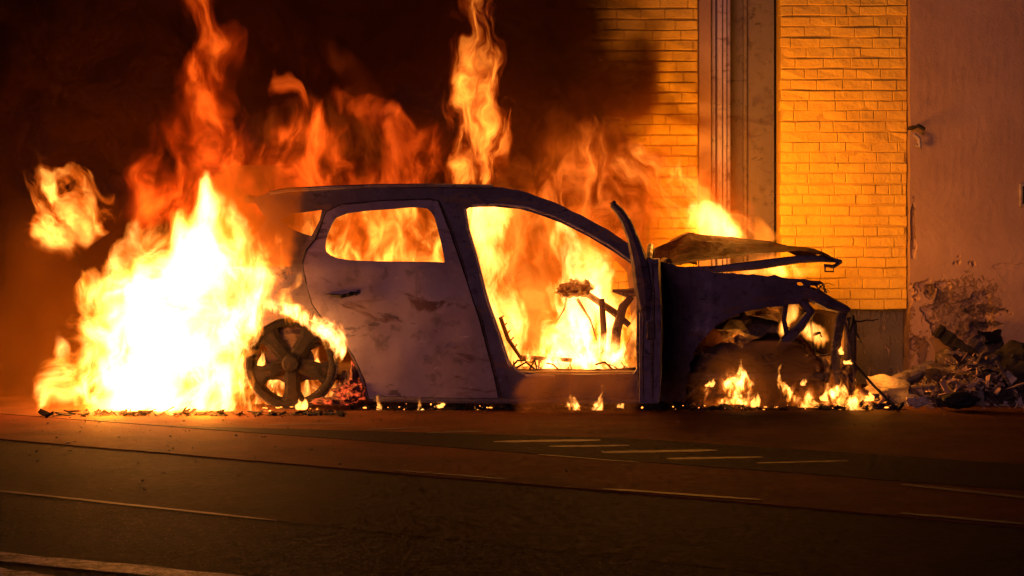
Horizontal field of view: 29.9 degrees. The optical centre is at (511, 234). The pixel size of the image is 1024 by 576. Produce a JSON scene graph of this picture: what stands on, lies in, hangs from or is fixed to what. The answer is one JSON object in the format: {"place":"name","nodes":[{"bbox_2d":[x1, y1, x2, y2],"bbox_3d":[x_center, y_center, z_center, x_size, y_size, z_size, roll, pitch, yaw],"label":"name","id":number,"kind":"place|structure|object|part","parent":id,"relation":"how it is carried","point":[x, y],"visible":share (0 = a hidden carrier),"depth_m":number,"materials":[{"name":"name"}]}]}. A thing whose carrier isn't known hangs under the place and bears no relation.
{"place":"outdoors","nodes":[
{"label":"outdoors","id":0,"kind":"place"},
{"bbox_2d":[0,0,496,242],"label":"sky","id":1,"kind":"structure","parent":0,"point":[122,121],"materials":[{"name":"black"}]},
{"bbox_2d":[0,243,786,575],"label":"ground","id":2,"kind":"structure","parent":0,"point":[36,525],"depth_m":6.88,"materials":[{"name":"grey asphalt"}]},
{"bbox_2d":[0,567,54,575],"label":"road marking","id":3,"kind":"object","parent":2,"relation":"on","point":[5,572],"visible":1,"depth_m":6.25,"materials":[{"name":"paint"}]},
{"bbox_2d":[0,552,241,575],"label":"road marking","id":4,"kind":"object","parent":2,"relation":"on","point":[92,565],"visible":1,"depth_m":6.38,"materials":[{"name":"paint"}]},
{"bbox_2d":[0,490,275,520],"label":"road marking","id":5,"kind":"object","parent":2,"relation":"on","point":[132,504],"visible":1,"depth_m":7.85,"materials":[{"name":"paint"}]},
{"bbox_2d":[0,440,1023,575],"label":"road patch","id":6,"kind":"object","parent":2,"relation":"on","point":[787,541],"depth_m":7.56,"materials":[{"name":"grey asphalt"}]},
{"bbox_2d":[0,412,944,492],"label":"road grit","id":7,"kind":"object","parent":6,"relation":"on","point":[287,442],"visible":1,"depth_m":10.46,"materials":[{"name":"brown stone"}]},
{"bbox_2d":[0,414,1023,527],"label":"cycle lane","id":8,"kind":"structure","parent":2,"relation":"on","point":[846,494],"depth_m":8.96,"materials":[{"name":"grey asphalt"}]},
{"bbox_2d":[394,470,504,478],"bbox_3d":[-0.285,1.097,8.784,0.608,0.001,0.036,0,0,31],"label":"road marking","id":9,"kind":"object","parent":8,"relation":"on","point":[449,474],"visible":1,"depth_m":8.78,"materials":[{"name":"paint"}]},
{"bbox_2d":[538,454,634,461],"bbox_3d":[0.375,1.097,9.420,0.589,0.001,0.037,0,0,34],"label":"road marking","id":10,"kind":"object","parent":8,"relation":"on","point":[587,458],"visible":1,"depth_m":9.41,"materials":[{"name":"paint"}]},
{"bbox_2d":[602,488,759,499],"bbox_3d":[0.709,1.097,8.126,0.725,0.001,0.054,0,0,29],"label":"road marking","id":11,"kind":"object","parent":8,"relation":"on","point":[681,494],"visible":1,"depth_m":8.11,"materials":[{"name":"paint"}]},
{"bbox_2d":[900,512,1023,523],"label":"road marking","id":12,"kind":"object","parent":8,"relation":"on","point":[966,518],"visible":1,"depth_m":7.42,"materials":[{"name":"paint"}]},
{"bbox_2d":[901,484,1023,497],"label":"road marking","id":13,"kind":"object","parent":8,"relation":"on","point":[980,492],"visible":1,"depth_m":8.23,"materials":[{"name":"paint"}]},
{"bbox_2d":[8,414,1023,490],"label":"road shoulder","id":14,"kind":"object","parent":2,"relation":"on","point":[1009,476],"visible":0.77,"depth_m":9.55},
{"bbox_2d":[493,439,600,441],"bbox_3d":[0.185,1.097,10.221,0.575,0.001,0.107,0,0,-8],"label":"road marking","id":15,"kind":"object","parent":14,"relation":"on","point":[549,440],"visible":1,"depth_m":10.23,"materials":[{"name":"paint"}]},
{"bbox_2d":[550,445,629,446],"bbox_3d":[0.402,1.097,9.975,0.421,0.001,0.072,0,0,-6],"label":"road marking","id":16,"kind":"object","parent":14,"relation":"on","point":[586,445],"visible":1,"depth_m":9.99,"materials":[{"name":"paint"}]},
{"bbox_2d":[603,449,716,452],"bbox_3d":[0.751,1.097,9.730,0.597,0.001,0.103,0,0,-8],"label":"road marking","id":17,"kind":"object","parent":14,"relation":"on","point":[642,451],"visible":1,"depth_m":9.71,"materials":[{"name":"paint"}]},
{"bbox_2d":[666,456,758,458],"bbox_3d":[0.997,1.097,9.441,0.484,0.001,0.083,0,0,-7],"label":"road marking","id":18,"kind":"object","parent":14,"relation":"on","point":[714,457],"visible":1,"depth_m":9.45,"materials":[{"name":"paint"}]},
{"bbox_2d":[756,460,846,462],"bbox_3d":[1.405,1.097,9.273,0.459,0.001,0.062,0,0,-11],"label":"road marking","id":19,"kind":"object","parent":14,"relation":"on","point":[802,461],"visible":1,"depth_m":9.29,"materials":[{"name":"paint"}]},
{"bbox_2d":[0,261,1023,490],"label":"pavement","id":20,"kind":"structure","parent":0,"point":[75,339],"depth_m":12.15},
{"bbox_2d":[427,431,478,432],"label":"road marking","id":21,"kind":"object","parent":20,"relation":"on","point":[453,431],"visible":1,"depth_m":10.70,"materials":[{"name":"paint"}]},
{"bbox_2d":[38,397,906,417],"bbox_3d":[-0.225,1.090,12.098,5.376,0.115,0.840,0,0,-8],"label":"charred debris","id":22,"kind":"object","parent":20,"relation":"on","point":[771,403],"visible":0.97,"depth_m":12.05,"materials":[{"name":"black"}]},
{"bbox_2d":[134,183,877,408],"bbox_3d":[-0.031,0.394,12.416,4.748,1.446,2.908,0,0,0],"label":"burning car","id":23,"kind":"object","parent":20,"relation":"on","point":[423,330],"visible":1,"depth_m":12.13,"materials":[{"name":"metal"}]},
{"bbox_3d":[-0.700,0.407,12.135,1.226,1.262,0.245,0,0,0],"label":"rear door","id":24,"kind":"part","parent":23,"relation":"part of","materials":[{"name":"metal"}]},
{"bbox_3d":[0.829,0.384,11.519,0.308,1.162,1.128,0,0,14],"label":"front door","id":25,"kind":"part","parent":23,"relation":"part of","materials":[{"name":"metal"}]},
{"bbox_2d":[263,404,888,409],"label":"glowing embers","id":26,"kind":"object","parent":20,"relation":"on","point":[491,407],"visible":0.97,"depth_m":12.08},
{"bbox_2d":[496,0,1023,383],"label":"building","id":27,"kind":"structure","parent":20,"relation":"on","point":[784,122],"depth_m":13.99,"materials":[{"name":"brick"}]},
{"bbox_2d":[908,124,925,130],"bbox_3d":[2.901,-0.768,13.832,0.068,0.054,0.208,0,0,-19],"label":"wall hook","id":28,"kind":"object","parent":27,"relation":"attached to","point":[920,127],"depth_m":13.76,"materials":[{"name":"brown metal"}]},
{"bbox_2d":[913,133,921,148],"bbox_3d":[2.926,-0.677,13.861,0.063,0.114,0.032,0,0,17],"label":"broken bracket","id":29,"kind":"object","parent":27,"relation":"attached to","point":[918,138],"visible":1,"depth_m":13.85,"materials":[{"name":"metal"}]},
{"bbox_2d":[1019,183,1023,206],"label":"wall socket","id":30,"kind":"object","parent":27,"relation":"attached to","point":[1021,194],"depth_m":13.87,"materials":[{"name":"plastic"}]},
{"bbox_2d":[853,362,898,409],"bbox_3d":[2.301,0.956,12.134,0.306,0.295,0.037,0,0,31],"label":"metal rod","id":31,"kind":"object","parent":20,"relation":"on","point":[873,385],"visible":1,"depth_m":12.15,"materials":[{"name":"black metal"}]},
{"bbox_2d":[860,360,934,399],"bbox_3d":[2.587,0.979,12.853,0.617,0.261,0.099,0,0,-31],"label":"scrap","id":32,"kind":"object","parent":20,"relation":"on","point":[912,374],"visible":0.59,"depth_m":12.86,"materials":[{"name":"metal"}]},
{"bbox_2d":[878,383,935,398],"bbox_3d":[2.588,1.024,12.577,0.376,0.099,0.070,0,0,-9],"label":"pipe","id":33,"kind":"object","parent":20,"relation":"on","point":[931,386],"visible":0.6,"depth_m":12.56,"materials":[{"name":"metal"}]},
{"bbox_2d":[822,334,1023,405],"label":"rubble","id":34,"kind":"object","parent":20,"relation":"on","point":[966,378],"visible":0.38,"depth_m":12.59,"materials":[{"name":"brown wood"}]},
{"bbox_2d":[865,374,909,393],"bbox_3d":[2.480,0.987,12.651,0.317,0.129,0.118,0,0,0],"label":"bumper scrap","id":35,"kind":"object","parent":34,"relation":"on","point":[882,381],"visible":0.72,"depth_m":12.68,"materials":[{"name":"plastic"}]},
{"bbox_2d":[888,388,923,405],"bbox_3d":[2.547,1.055,12.406,0.250,0.128,0.128,0,0,0],"label":"bumper scrap","id":36,"kind":"object","parent":34,"relation":"on","point":[898,395],"visible":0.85,"depth_m":12.41,"materials":[{"name":"plastic"}]},
{"bbox_2d":[1002,371,1016,383],"bbox_3d":[3.248,0.932,12.526,0.050,0.090,0.098,0,0,-44],"label":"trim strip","id":37,"kind":"object","parent":34,"relation":"on","point":[1012,378],"depth_m":12.51,"materials":[{"name":"plastic"}]},
{"bbox_2d":[906,396,940,404],"bbox_3d":[2.716,1.063,12.376,0.360,0.064,0.034,0,0,-8],"label":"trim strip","id":38,"kind":"object","parent":20,"relation":"on","point":[923,399],"depth_m":12.35,"materials":[{"name":"plastic"}]},
{"bbox_2d":[849,394,1023,408],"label":"ground litter","id":39,"kind":"object","parent":20,"relation":"on","point":[1005,404],"visible":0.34,"depth_m":12.32,"materials":[{"name":"plastic"}]},
{"bbox_2d":[912,343,999,400],"bbox_3d":[3.132,1.049,13.100,1.121,0.640,1.000,0,0,0],"label":"rubble pile","id":40,"kind":"object","parent":20,"relation":"on","point":[941,364],"visible":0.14,"depth_m":12.89,"materials":[{"name":"brown wood"}]},
{"bbox_2d":[924,368,962,389],"bbox_3d":[2.854,0.958,12.712,0.257,0.146,0.091,0,0,-12],"label":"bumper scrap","id":41,"kind":"object","parent":40,"relation":"on","point":[930,374],"visible":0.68,"depth_m":12.71,"materials":[{"name":"brown plastic"}]},
{"bbox_2d":[930,336,962,352],"bbox_3d":[3.028,0.836,13.299,0.235,0.282,0.226,0,0,0],"label":"fallen render","id":42,"kind":"object","parent":40,"relation":"on","point":[937,344],"visible":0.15,"depth_m":13.36,"materials":[{"name":"beige paint"}]},
{"bbox_2d":[932,324,961,350],"bbox_3d":[2.939,0.699,12.924,0.227,0.199,0.059,0,0,-16],"label":"charred board","id":43,"kind":"object","parent":40,"relation":"on","point":[942,334],"visible":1,"depth_m":12.91,"materials":[{"name":"black wood"}]},
{"bbox_2d":[952,338,978,356],"bbox_3d":[3.118,0.806,12.899,0.313,0.222,0.052,0,0,0],"label":"charred board","id":44,"kind":"object","parent":40,"relation":"on","point":[963,346],"visible":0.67,"depth_m":12.88,"materials":[{"name":"black wood"}]},
{"bbox_2d":[952,352,982,378],"bbox_3d":[3.053,0.872,12.784,0.235,0.172,0.200,0,0,0],"label":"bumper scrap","id":45,"kind":"object","parent":40,"relation":"on","point":[958,359],"visible":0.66,"depth_m":12.80,"materials":[{"name":"brown plastic"}]},
{"bbox_2d":[977,329,1002,344],"bbox_3d":[3.265,0.724,13.103,0.186,0.152,0.099,0,0,-7],"label":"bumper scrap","id":46,"kind":"object","parent":40,"relation":"on","point":[994,336],"visible":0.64,"depth_m":13.12,"materials":[{"name":"black plastic"}]},
{"bbox_2d":[982,379,1008,390],"bbox_3d":[3.193,0.983,12.601,0.346,0.084,0.076,0,0,-36],"label":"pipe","id":47,"kind":"object","parent":40,"relation":"on","point":[1004,382],"visible":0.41,"depth_m":12.58,"materials":[{"name":"grey metal"}]},
{"bbox_2d":[975,378,984,389],"bbox_3d":[3.041,0.970,12.470,0.076,0.076,0.014,0,0,0],"label":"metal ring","id":48,"kind":"object","parent":47,"relation":"attached to","point":[980,388],"visible":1,"depth_m":12.46,"materials":[{"name":"metal"}]},
{"bbox_2d":[988,341,1003,348],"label":"bumper scrap","id":49,"kind":"object","parent":40,"relation":"on","point":[999,345],"visible":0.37,"depth_m":13.06,"materials":[{"name":"brown plastic"}]},
{"bbox_2d":[935,391,980,408],"bbox_3d":[2.787,1.035,12.002,0.278,0.111,0.169,0,0,0],"label":"charred lump","id":50,"kind":"object","parent":20,"relation":"on","point":[956,400],"visible":1,"depth_m":11.95,"materials":[{"name":"black"}]},
{"bbox_2d":[972,390,985,405],"bbox_3d":[3.004,1.056,12.398,0.105,0.104,0.099,0,0,0],"label":"bumper scrap","id":51,"kind":"object","parent":20,"relation":"on","point":[981,401],"visible":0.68,"depth_m":12.40,"materials":[{"name":"plastic"}]},
{"bbox_2d":[988,388,1013,403],"bbox_3d":[3.159,1.037,12.414,0.210,0.111,0.093,0,0,-15],"label":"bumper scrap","id":52,"kind":"object","parent":20,"relation":"on","point":[995,398],"visible":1,"depth_m":12.39,"materials":[{"name":"brown plastic"}]},
{"bbox_2d":[990,340,1023,398],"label":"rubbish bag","id":53,"kind":"object","parent":20,"relation":"on","point":[1011,354],"visible":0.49,"depth_m":12.70,"materials":[{"name":"black plastic"}]},
{"bbox_2d":[995,360,1018,400],"bbox_3d":[3.227,0.976,12.448,0.203,0.326,0.044,0,0,32],"label":"metal rod","id":54,"kind":"object","parent":20,"relation":"on","point":[1005,376],"visible":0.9,"depth_m":12.46,"materials":[{"name":"brown metal"}]},
{"bbox_2d":[996,396,1023,404],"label":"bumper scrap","id":55,"kind":"object","parent":20,"relation":"on","point":[1011,402],"visible":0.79,"depth_m":12.41,"materials":[{"name":"brown plastic"}]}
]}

